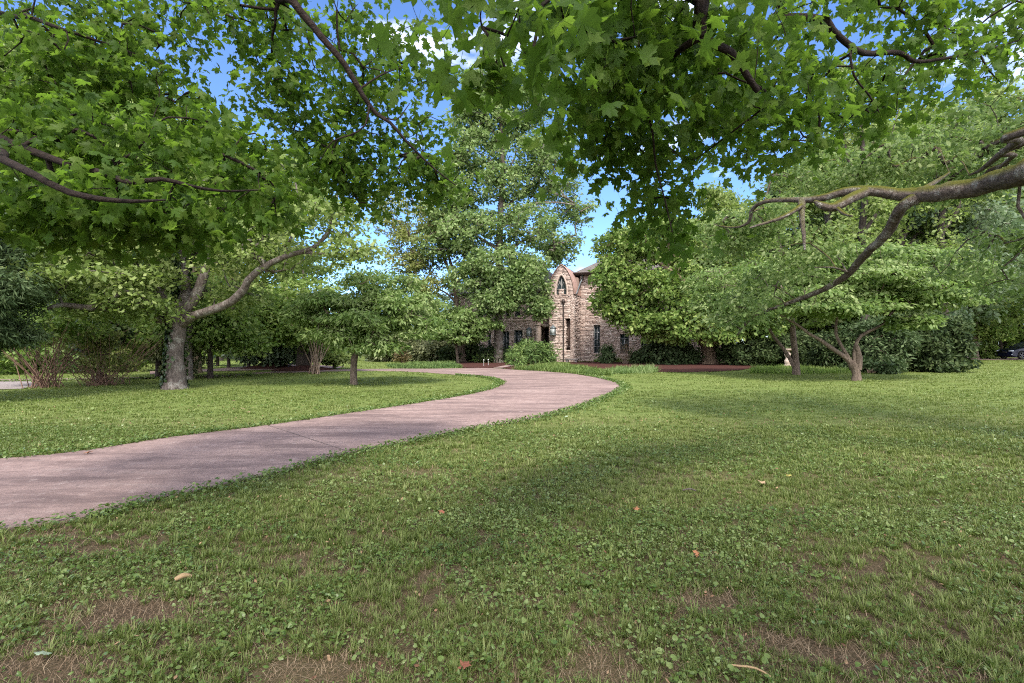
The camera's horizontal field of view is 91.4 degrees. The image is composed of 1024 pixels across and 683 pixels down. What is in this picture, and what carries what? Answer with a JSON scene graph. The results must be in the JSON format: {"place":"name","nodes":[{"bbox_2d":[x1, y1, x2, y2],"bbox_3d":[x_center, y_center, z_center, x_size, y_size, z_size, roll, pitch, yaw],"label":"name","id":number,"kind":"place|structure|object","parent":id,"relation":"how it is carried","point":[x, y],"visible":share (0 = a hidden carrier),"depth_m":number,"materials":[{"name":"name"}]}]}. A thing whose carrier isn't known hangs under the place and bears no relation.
{"place":"outdoors","nodes":[
{"label":"outdoors","id":0,"kind":"place"},
{"bbox_2d":[150,365,341,373],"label":"drive spur","id":1,"kind":"structure","parent":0,"point":[223,369],"depth_m":28.62,"materials":[{"name":"pink concrete"}]},
{"bbox_2d":[242,364,290,368],"bbox_3d":[-14.876,1.481,30.922,3.400,0.260,3.400,0,0,0],"label":"mulch mound","id":2,"kind":"object","parent":1,"relation":"on","point":[267,366],"visible":0.66,"depth_m":29.88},
{"bbox_2d":[219,342,275,366],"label":"sapling","id":3,"kind":"object","parent":2,"relation":"on","point":[249,364],"visible":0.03,"depth_m":29.96,"materials":[{"name":"green plant"}]},
{"bbox_2d":[219,343,312,366],"bbox_3d":[-14.820,-0.333,31.691,6.491,4.602,5.506,0,0,0],"label":"bush","id":4,"kind":"object","parent":2,"relation":"on","point":[277,358],"visible":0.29,"depth_m":30.20,"materials":[{"name":"green plant"}]},
{"bbox_2d":[271,365,332,370],"bbox_3d":[-11.914,1.471,28.565,3.400,0.260,3.400,0,0,0],"label":"mulch mound","id":5,"kind":"object","parent":1,"relation":"on","point":[300,368],"visible":0.84,"depth_m":27.66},
{"bbox_2d":[239,269,346,365],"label":"tree","id":6,"kind":"object","parent":5,"relation":"on","point":[301,358],"visible":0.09,"depth_m":28.53,"materials":[{"name":"green plant"}]},
{"bbox_2d":[0,368,618,530],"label":"driveway","id":7,"kind":"structure","parent":0,"point":[47,485],"depth_m":7.05,"materials":[{"name":"pink concrete"}]},
{"bbox_2d":[0,348,1023,682],"bbox_3d":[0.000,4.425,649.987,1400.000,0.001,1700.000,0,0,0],"label":"lawn","id":8,"kind":"structure","parent":0,"point":[52,672],"depth_m":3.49,"materials":[{"name":"plant"}]},
{"bbox_2d":[0,381,35,388],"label":"gravel patch","id":9,"kind":"object","parent":8,"relation":"on","point":[10,385],"visible":0.75,"depth_m":18.18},
{"bbox_2d":[0,43,39,121],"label":"pale woodland tree","id":10,"kind":"object","parent":8,"relation":"on","point":[2,63],"visible":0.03,"depth_m":36.69,"materials":[{"name":"green plant"}]},
{"bbox_2d":[0,340,69,375],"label":"border shrub","id":11,"kind":"object","parent":8,"relation":"on","point":[7,365],"visible":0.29,"depth_m":24.39,"materials":[{"name":"green plant"}]},
{"bbox_2d":[0,183,70,359],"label":"hemlock","id":12,"kind":"object","parent":8,"relation":"on","point":[13,298],"visible":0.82,"depth_m":12.70,"materials":[{"name":"green plant"}]},
{"bbox_2d":[2,299,128,388],"bbox_3d":[-15.923,0.015,17.259,4.797,3.189,3.821,0,0,0],"label":"arching shrub","id":13,"kind":"object","parent":8,"relation":"on","point":[57,325],"visible":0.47,"depth_m":16.85,"materials":[{"name":"green plant"}]},
{"bbox_2d":[0,7,144,267],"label":"pale woodland tree","id":14,"kind":"object","parent":8,"relation":"on","point":[7,26],"depth_m":38.12,"materials":[{"name":"green plant"}]},
{"bbox_2d":[31,334,116,373],"bbox_3d":[-22.470,0.240,25.878,3.638,3.034,4.072,0,0,0],"label":"border shrub","id":15,"kind":"object","parent":8,"relation":"on","point":[60,358],"visible":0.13,"depth_m":25.04,"materials":[{"name":"plant"}]},
{"bbox_2d":[28,325,164,386],"bbox_3d":[-14.800,0.487,18.059,3.906,2.245,4.372,0,0,0],"label":"twiggy shrub","id":16,"kind":"object","parent":8,"relation":"on","point":[108,342],"visible":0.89,"depth_m":17.94,"materials":[{"name":"green plant"}]},
{"bbox_2d":[65,316,143,381],"bbox_3d":[-16.085,0.036,19.563,2.586,3.153,2.641,0,0,0],"label":"dark holly","id":17,"kind":"object","parent":8,"relation":"on","point":[121,328],"visible":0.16,"depth_m":19.53,"materials":[{"name":"green plant"}]},
{"bbox_2d":[107,346,162,371],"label":"border shrub","id":18,"kind":"object","parent":8,"relation":"on","point":[138,368],"visible":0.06,"depth_m":26.53,"materials":[{"name":"green plant"}]},
{"bbox_2d":[112,322,164,376],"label":"park tree","id":19,"kind":"object","parent":8,"relation":"on","point":[157,365],"visible":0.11,"depth_m":21.38,"materials":[{"name":"green plant"}]},
{"bbox_2d":[117,272,226,379],"bbox_3d":[-14.773,-1.169,21.429,6.254,6.155,3.953,0,0,17],"label":"twin tree","id":20,"kind":"object","parent":8,"relation":"on","point":[155,337],"visible":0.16,"depth_m":20.70,"materials":[{"name":"green plant"}]},
{"bbox_2d":[0,0,350,275],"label":"sugar maple","id":21,"kind":"object","parent":8,"relation":"on","point":[57,165],"visible":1,"depth_m":3.69,"materials":[{"name":"green plant"}]},
{"bbox_2d":[139,318,223,375],"bbox_3d":[-14.475,0.135,21.964,3.510,3.038,2.932,0,0,0],"label":"tan shrub","id":22,"kind":"object","parent":8,"relation":"on","point":[195,353],"visible":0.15,"depth_m":21.58,"materials":[{"name":"green plant"}]},
{"bbox_2d":[174,573,191,580],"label":"fallen leaf","id":23,"kind":"object","parent":8,"relation":"on","point":[179,576],"visible":0.96,"depth_m":3.09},
{"bbox_2d":[0,98,389,389],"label":"shade tree","id":24,"kind":"object","parent":8,"relation":"on","point":[183,299],"visible":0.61,"depth_m":15.39,"materials":[{"name":"green plant"}]},
{"bbox_2d":[109,254,281,373],"bbox_3d":[-16.066,-1.752,25.585,7.895,7.391,6.143,0,0,0],"label":"park tree","id":25,"kind":"object","parent":8,"relation":"on","point":[196,269],"visible":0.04,"depth_m":25.32,"materials":[{"name":"green plant"}]},
{"bbox_2d":[201,349,225,365],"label":"sapling","id":26,"kind":"object","parent":8,"relation":"on","point":[217,354],"visible":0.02,"depth_m":32.98,"materials":[{"name":"green plant"}]},
{"bbox_2d":[157,273,284,377],"bbox_3d":[-13.001,-0.633,22.048,4.900,5.081,4.531,0,0,14],"label":"tree","id":27,"kind":"object","parent":8,"relation":"on","point":[227,332],"visible":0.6,"depth_m":21.63,"materials":[{"name":"green plant"}]},
{"bbox_2d":[215,344,245,367],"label":"sapling","id":28,"kind":"object","parent":8,"relation":"on","point":[228,363],"depth_m":30.84,"materials":[{"name":"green plant"}]},
{"bbox_2d":[229,274,352,373],"bbox_3d":[-10.997,-0.862,25.209,7.671,5.026,5.062,0,0,0],"label":"crape myrtle","id":29,"kind":"object","parent":8,"relation":"on","point":[282,332],"visible":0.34,"depth_m":24.30,"materials":[{"name":"green plant"}]},
{"bbox_2d":[250,143,350,293],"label":"pale woodland tree","id":30,"kind":"object","parent":8,"relation":"on","point":[325,271],"visible":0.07,"depth_m":53.57,"materials":[{"name":"green plant"}]},
{"bbox_2d":[0,373,632,533],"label":"edge weeds","id":31,"kind":"object","parent":8,"relation":"on","point":[498,382],"visible":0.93,"depth_m":7.92,"materials":[{"name":"green plant"}]},
{"bbox_2d":[319,349,358,368],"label":"shrub","id":32,"kind":"object","parent":8,"relation":"on","point":[334,360],"visible":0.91,"depth_m":28.87,"materials":[{"name":"green plant"}]},
{"bbox_2d":[263,267,456,384],"bbox_3d":[-5.431,-0.509,18.154,6.586,4.593,4.809,0,0,-29],"label":"lawn dogwood","id":33,"kind":"object","parent":8,"relation":"on","point":[367,315],"visible":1,"depth_m":17.45,"materials":[{"name":"green plant"}]},
{"bbox_2d":[361,339,398,361],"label":"hedge shrub","id":34,"kind":"object","parent":8,"relation":"on","point":[385,358],"visible":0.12,"depth_m":41.53,"materials":[{"name":"green plant"}]},
{"bbox_2d":[392,346,412,362],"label":"brown shrub","id":35,"kind":"object","parent":8,"relation":"on","point":[401,358],"visible":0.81,"depth_m":38.66,"materials":[{"name":"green plant"}]},
{"bbox_2d":[388,336,421,361],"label":"hedge shrub","id":36,"kind":"object","parent":8,"relation":"on","point":[414,350],"visible":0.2,"depth_m":42.01,"materials":[{"name":"green plant"}]},
{"bbox_2d":[385,360,462,368],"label":"ground cover","id":37,"kind":"object","parent":8,"relation":"on","point":[431,364],"visible":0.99,"depth_m":31.32,"materials":[{"name":"plant"}]},
{"bbox_2d":[362,186,489,361],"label":"brown trunk tree","id":38,"kind":"object","parent":8,"relation":"on","point":[403,231],"visible":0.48,"depth_m":40.50,"materials":[{"name":"green plant"}]},
{"bbox_2d":[408,339,448,361],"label":"hedge shrub","id":39,"kind":"object","parent":8,"relation":"on","point":[427,349],"visible":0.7,"depth_m":41.74,"materials":[{"name":"green plant"}]},
{"bbox_2d":[432,339,454,360],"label":"hedge shrub","id":40,"kind":"object","parent":8,"relation":"on","point":[444,343],"visible":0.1,"depth_m":42.44,"materials":[{"name":"green plant"}]},
{"bbox_2d":[439,283,453,311],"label":"dusky woodland tree","id":41,"kind":"object","parent":8,"relation":"on","point":[446,297],"visible":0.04,"depth_m":60.83,"materials":[{"name":"green plant"}]},
{"bbox_2d":[434,344,464,361],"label":"dark shrub","id":42,"kind":"object","parent":8,"relation":"on","point":[446,353],"visible":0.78,"depth_m":40.63,"materials":[{"name":"plant"}]},
{"bbox_2d":[406,298,505,362],"bbox_3d":[-4.469,-0.759,37.958,8.246,5.285,4.965,0,0,0],"label":"dogwood","id":43,"kind":"object","parent":8,"relation":"on","point":[464,320],"visible":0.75,"depth_m":36.98,"materials":[{"name":"green plant"}]},
{"bbox_2d":[455,659,474,671],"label":"fallen leaf","id":44,"kind":"object","parent":8,"relation":"on","point":[464,664],"visible":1,"depth_m":2.25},
{"bbox_2d":[463,342,484,361],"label":"dark shrub","id":45,"kind":"object","parent":8,"relation":"on","point":[470,350],"visible":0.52,"depth_m":40.83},
{"bbox_2d":[457,362,508,367],"bbox_3d":[-2.286,1.627,35.767,5.880,0.001,10.668,0,0,0],"label":"mulch bed","id":46,"kind":"object","parent":8,"relation":"on","point":[477,365],"visible":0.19,"depth_m":35.33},
{"bbox_2d":[471,343,513,362],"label":"yew bush","id":47,"kind":"object","parent":46,"relation":"on","point":[486,352],"visible":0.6,"depth_m":39.13,"materials":[{"name":"plant"}]},
{"bbox_2d":[410,50,599,362],"bbox_3d":[0.488,-10.187,39.657,16.372,24.330,9.508,0,0,-21],"label":"tulip poplar","id":48,"kind":"object","parent":8,"relation":"on","point":[512,283],"visible":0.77,"depth_m":37.96,"materials":[{"name":"green plant"}]},
{"bbox_2d":[0,388,1023,682],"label":"weeds","id":49,"kind":"object","parent":8,"relation":"on","point":[530,582],"visible":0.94,"depth_m":3.53,"materials":[{"name":"green plant"}]},
{"bbox_2d":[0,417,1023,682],"bbox_3d":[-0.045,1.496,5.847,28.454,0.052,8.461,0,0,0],"label":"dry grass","id":50,"kind":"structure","parent":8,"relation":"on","point":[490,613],"depth_m":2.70,"materials":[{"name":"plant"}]},
{"bbox_2d":[8,404,1023,682],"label":"leaf litter","id":51,"kind":"object","parent":8,"relation":"on","point":[556,548],"visible":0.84,"depth_m":3.53,"materials":[{"name":"plant"}]},
{"bbox_2d":[99,0,1023,277],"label":"sugar maple","id":52,"kind":"object","parent":8,"relation":"on","point":[613,94],"visible":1,"depth_m":3.53,"materials":[{"name":"green plant"}]},
{"bbox_2d":[511,361,613,375],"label":"ground cover","id":53,"kind":"object","parent":8,"relation":"on","point":[564,367],"visible":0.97,"depth_m":27.29,"materials":[{"name":"plant"}]},
{"bbox_2d":[450,246,733,362],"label":"stone house","id":54,"kind":"structure","parent":8,"relation":"on","point":[583,333],"depth_m":42.33,"materials":[{"name":"stone"}]},
{"bbox_2d":[503,331,508,348],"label":"window","id":55,"kind":"structure","parent":54,"relation":"in","point":[505,334],"depth_m":45.31,"materials":[{"name":"black glass"}]},
{"bbox_2d":[514,330,521,347],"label":"window","id":56,"kind":"structure","parent":54,"relation":"in","point":[517,333],"depth_m":44.92,"materials":[{"name":"black glass"}]},
{"bbox_2d":[545,329,548,345],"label":"door","id":57,"kind":"structure","parent":54,"relation":"in","point":[546,330],"depth_m":44.71,"materials":[{"name":"brown metal"}]},
{"bbox_2d":[550,325,555,335],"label":"wall lantern","id":58,"kind":"object","parent":54,"relation":"attached to","point":[553,330],"depth_m":40.88,"materials":[{"name":"glass"}]},
{"bbox_2d":[554,273,567,294],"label":"arched window","id":59,"kind":"structure","parent":54,"relation":"in","point":[561,287],"depth_m":41.22,"materials":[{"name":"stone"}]},
{"bbox_2d":[592,326,599,354],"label":"window","id":60,"kind":"structure","parent":54,"relation":"in","point":[596,328],"depth_m":42.74,"materials":[{"name":"grey glass"}]},
{"bbox_2d":[618,334,628,355],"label":"window","id":61,"kind":"structure","parent":54,"relation":"in","point":[623,338],"depth_m":41.98,"materials":[{"name":"black glass"}]},
{"bbox_2d":[570,361,755,371],"bbox_3d":[10.300,1.622,33.768,12.886,0.001,15.511,0,0,0],"label":"mulch bed","id":62,"kind":"object","parent":8,"relation":"on","point":[697,367],"visible":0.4,"depth_m":32.31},
{"bbox_2d":[595,343,619,363],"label":"juniper","id":63,"kind":"object","parent":62,"relation":"on","point":[608,356],"visible":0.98,"depth_m":37.69,"materials":[{"name":"plant"}]},
{"bbox_2d":[612,342,637,363],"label":"bare twig shrub","id":64,"kind":"object","parent":62,"relation":"on","point":[625,359],"visible":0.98,"depth_m":37.16,"materials":[{"name":"brown plant"}]},
{"bbox_2d":[602,363,662,373],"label":"ground cover","id":65,"kind":"object","parent":62,"relation":"on","point":[647,368],"visible":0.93,"depth_m":25.64,"materials":[{"name":"green plant"}]},
{"bbox_2d":[628,348,645,363],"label":"round shrub","id":66,"kind":"object","parent":62,"relation":"on","point":[636,356],"visible":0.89,"depth_m":37.33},
{"bbox_2d":[638,340,694,364],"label":"round shrub","id":67,"kind":"object","parent":62,"relation":"on","point":[663,353],"visible":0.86,"depth_m":35.85,"materials":[{"name":"plant"}]},
{"bbox_2d":[586,212,789,363],"bbox_3d":[12.211,-3.744,35.364,13.959,11.419,7.601,0,0,0],"label":"torn trunk maple","id":68,"kind":"object","parent":62,"relation":"on","point":[621,298],"visible":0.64,"depth_m":34.06,"materials":[{"name":"green plant"}]},
{"bbox_2d":[681,346,704,363],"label":"round shrub","id":69,"kind":"object","parent":62,"relation":"on","point":[696,358],"visible":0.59,"depth_m":36.01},
{"bbox_2d":[690,180,745,260],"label":"pale woodland tree","id":70,"kind":"object","parent":8,"relation":"on","point":[721,194],"visible":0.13,"depth_m":48.40,"materials":[{"name":"green plant"}]},
{"bbox_2d":[706,186,750,261],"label":"pale woodland tree","id":71,"kind":"object","parent":8,"relation":"on","point":[732,196],"visible":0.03,"depth_m":54.06,"materials":[{"name":"green plant"}]},
{"bbox_2d":[678,257,807,374],"bbox_3d":[11.954,-1.128,23.446,7.988,5.875,5.729,0,0,0],"label":"upright dogwood","id":72,"kind":"object","parent":8,"relation":"on","point":[703,284],"visible":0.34,"depth_m":23.19,"materials":[{"name":"green plant"}]},
{"bbox_2d":[714,334,784,365],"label":"dark yew","id":73,"kind":"object","parent":8,"relation":"on","point":[753,351],"visible":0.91,"depth_m":33.75,"materials":[{"name":"plant"}]},
{"bbox_2d":[732,664,770,676],"bbox_3d":[1.062,1.460,2.225,0.162,0.035,0.016,0,0,16],"label":"fallen stick","id":74,"kind":"object","parent":8,"relation":"on","point":[752,667],"visible":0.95,"depth_m":2.22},
{"bbox_2d":[738,310,802,338],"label":"woodland tree","id":75,"kind":"object","parent":8,"relation":"on","point":[784,330],"visible":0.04,"depth_m":43.88,"materials":[{"name":"green plant"}]},
{"bbox_2d":[723,164,829,336],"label":"pale woodland tree","id":76,"kind":"object","parent":8,"relation":"on","point":[811,208],"visible":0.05,"depth_m":43.38,"materials":[{"name":"green plant"}]},
{"bbox_2d":[784,349,791,364],"bbox_3d":[17.907,1.056,32.496,0.680,1.180,0.680,0,0,0],"label":"bird bath","id":77,"kind":"object","parent":8,"relation":"on","point":[786,361],"visible":0.38,"depth_m":32.36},
{"bbox_2d":[755,182,831,324],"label":"dusky woodland tree","id":78,"kind":"object","parent":8,"relation":"on","point":[811,219],"depth_m":50.43,"materials":[{"name":"green plant"}]},
{"bbox_2d":[773,329,821,366],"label":"dark yew","id":79,"kind":"object","parent":8,"relation":"on","point":[802,344],"visible":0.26,"depth_m":32.85,"materials":[{"name":"plant"}]},
{"bbox_2d":[748,363,851,373],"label":"ground cover","id":80,"kind":"object","parent":8,"relation":"on","point":[783,369],"visible":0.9,"depth_m":25.32,"materials":[{"name":"green plant"}]},
{"bbox_2d":[789,317,856,333],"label":"woodland tree","id":81,"kind":"object","parent":8,"relation":"on","point":[820,323],"visible":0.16,"depth_m":42.50,"materials":[{"name":"green plant"}]},
{"bbox_2d":[801,330,869,367],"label":"dark yew","id":82,"kind":"object","parent":8,"relation":"on","point":[820,354],"visible":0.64,"depth_m":27.57,"materials":[{"name":"plant"}]},
{"bbox_2d":[786,132,889,330],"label":"pale woodland tree","id":83,"kind":"object","parent":8,"relation":"on","point":[825,217],"visible":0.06,"depth_m":44.89,"materials":[{"name":"green plant"}]},
{"bbox_2d":[675,0,1023,334],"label":"mossy limbed tree","id":84,"kind":"object","parent":8,"relation":"on","point":[998,176],"visible":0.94,"depth_m":8.31,"materials":[{"name":"green plant"}]},
{"bbox_2d":[808,57,927,319],"bbox_3d":[22.651,-7.874,30.951,8.478,19.635,5.241,0,0,0],"label":"slender tree","id":85,"kind":"object","parent":8,"relation":"on","point":[879,204],"visible":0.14,"depth_m":30.64,"materials":[{"name":"green plant"}]},
{"bbox_2d":[835,356,907,373],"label":"shrub","id":86,"kind":"object","parent":8,"relation":"on","point":[892,366],"visible":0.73,"depth_m":24.84,"materials":[{"name":"plant"}]},
{"bbox_2d":[743,241,1006,380],"bbox_3d":[14.663,-1.084,20.075,10.213,5.802,5.636,0,0,0],"label":"leaning dogwood","id":87,"kind":"object","parent":8,"relation":"on","point":[881,282],"visible":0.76,"depth_m":18.98,"materials":[{"name":"green plant"}]},
{"bbox_2d":[830,312,925,372],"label":"dark yew","id":88,"kind":"object","parent":8,"relation":"on","point":[897,342],"visible":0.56,"depth_m":26.12,"materials":[{"name":"plant"}]},
{"bbox_2d":[790,112,975,326],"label":"pale woodland tree","id":89,"kind":"object","parent":8,"relation":"on","point":[830,235],"visible":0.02,"depth_m":42.25,"materials":[{"name":"green plant"}]},
{"bbox_2d":[820,113,1017,317],"bbox_3d":[29.450,-7.833,37.410,11.816,19.266,11.685,0,0,-20],"label":"pale woodland tree","id":90,"kind":"object","parent":8,"relation":"on","point":[899,233],"visible":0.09,"depth_m":36.37,"materials":[{"name":"green plant"}]},
{"bbox_2d":[883,309,981,371],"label":"dark yew","id":91,"kind":"object","parent":8,"relation":"on","point":[952,336],"visible":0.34,"depth_m":26.01,"materials":[{"name":"plant"}]},
{"bbox_2d":[851,97,1023,324],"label":"dusky woodland tree","id":92,"kind":"object","parent":8,"relation":"on","point":[986,312],"visible":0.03,"depth_m":42.00,"materials":[{"name":"green plant"}]},
{"bbox_2d":[855,95,1023,315],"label":"pale woodland tree","id":93,"kind":"object","parent":8,"relation":"on","point":[935,108],"visible":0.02,"depth_m":47.22,"materials":[{"name":"green plant"}]},
{"bbox_2d":[885,106,998,314],"bbox_3d":[29.177,-6.838,33.501,7.643,17.584,5.951,0,0,0],"label":"slender tree","id":94,"kind":"object","parent":8,"relation":"on","point":[942,228],"visible":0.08,"depth_m":32.51,"materials":[{"name":"green plant"}]},
{"bbox_2d":[910,351,983,372],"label":"shrub","id":95,"kind":"object","parent":8,"relation":"on","point":[940,365],"visible":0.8,"depth_m":25.77,"materials":[{"name":"plant"}]},
{"bbox_2d":[881,157,1023,327],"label":"dusky woodland tree","id":96,"kind":"object","parent":8,"relation":"on","point":[994,214],"visible":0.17,"depth_m":34.30,"materials":[{"name":"green plant"}]},
{"bbox_2d":[952,71,1023,345],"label":"pale woodland tree","id":97,"kind":"object","parent":8,"relation":"on","point":[1005,95],"visible":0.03,"depth_m":61.51,"materials":[{"name":"green plant"}]},
{"bbox_2d":[978,342,1000,358],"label":"drive shrub","id":98,"kind":"object","parent":8,"relation":"on","point":[987,350],"visible":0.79,"depth_m":49.49,"materials":[{"name":"green plant"}]},
{"bbox_2d":[966,115,1023,342],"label":"woodland tree","id":99,"kind":"object","parent":8,"relation":"on","point":[973,153],"depth_m":54.52,"materials":[{"name":"green plant"}]},
{"bbox_2d":[967,289,1023,358],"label":"red trunk tree","id":100,"kind":"object","parent":8,"relation":"on","point":[992,331],"visible":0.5,"depth_m":47.76,"materials":[{"name":"brown plant"}]},
{"bbox_2d":[983,290,1023,348],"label":"woodland tree","id":101,"kind":"object","parent":8,"relation":"on","point":[1011,341],"visible":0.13,"depth_m":55.11,"materials":[{"name":"green plant"}]},
{"bbox_2d":[997,117,1023,306],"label":"woodland tree","id":102,"kind":"object","parent":8,"relation":"on","point":[1016,252],"visible":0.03,"depth_m":46.24,"materials":[{"name":"green plant"}]},
{"bbox_2d":[1004,87,1023,158],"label":"pale woodland tree","id":103,"kind":"object","parent":8,"relation":"on","point":[1017,108],"depth_m":60.08,"materials":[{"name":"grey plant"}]},
{"bbox_2d":[0,0,1023,336],"label":"sky","id":104,"kind":"structure","parent":0,"point":[218,81],"materials":[{"name":"blue"}]},
{"bbox_2d":[978,358,1023,359],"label":"drive","id":105,"kind":"structure","parent":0,"point":[1002,359],"depth_m":46.99,"materials":[{"name":"grey concrete"}]},
{"bbox_2d":[995,342,1023,358],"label":"parked car","id":106,"kind":"object","parent":105,"relation":"on","point":[1016,350],"visible":0.99,"depth_m":47.92,"materials":[{"name":"blue paint"}]},
{"label":"mulch bed","id":107,"kind":"structure","parent":0,"visible":0},
{"bbox_2d":[505,349,528,365],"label":"yew bush","id":108,"kind":"object","parent":107,"relation":"on","point":[516,359],"visible":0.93,"depth_m":33.77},
{"bbox_2d":[504,336,561,364],"bbox_3d":[1.354,0.799,36.501,4.233,2.462,4.284,0,0,43],"label":"yew bush","id":109,"kind":"object","parent":107,"relation":"on","point":[539,353],"visible":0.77,"depth_m":35.81,"materials":[{"name":"plant"}]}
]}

